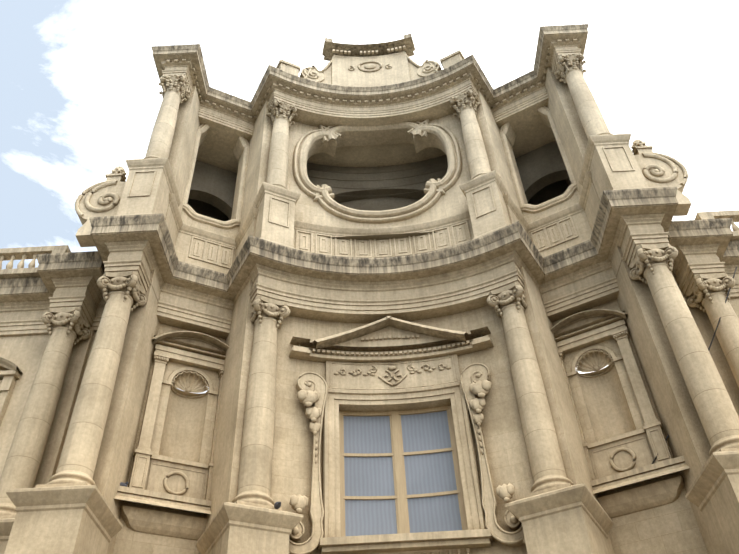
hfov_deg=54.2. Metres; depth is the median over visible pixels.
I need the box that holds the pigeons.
[120,482,280,508]
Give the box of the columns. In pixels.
[0,53,738,518]
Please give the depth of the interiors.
33.51 m
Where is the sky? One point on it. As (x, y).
(80, 98)
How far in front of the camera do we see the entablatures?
25.09 m
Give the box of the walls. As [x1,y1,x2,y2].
[0,66,738,553]
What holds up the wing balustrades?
attached to the walls
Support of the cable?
attached to the walls
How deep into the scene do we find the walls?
22.49 m
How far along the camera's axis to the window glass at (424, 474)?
21.44 m
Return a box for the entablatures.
[0,24,738,387]
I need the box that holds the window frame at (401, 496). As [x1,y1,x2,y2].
[339,405,467,536]
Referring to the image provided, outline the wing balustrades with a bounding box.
[0,210,738,426]
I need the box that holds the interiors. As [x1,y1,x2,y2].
[187,140,569,239]
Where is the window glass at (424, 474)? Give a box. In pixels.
[343,411,461,535]
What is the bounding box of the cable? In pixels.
[652,267,736,463]
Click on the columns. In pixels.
(652, 269)
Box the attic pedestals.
[0,33,738,553]
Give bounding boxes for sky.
[0,0,738,393]
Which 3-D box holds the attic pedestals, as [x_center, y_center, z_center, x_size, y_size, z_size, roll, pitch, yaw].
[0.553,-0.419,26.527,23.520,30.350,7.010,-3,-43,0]
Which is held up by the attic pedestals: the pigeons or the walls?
the pigeons

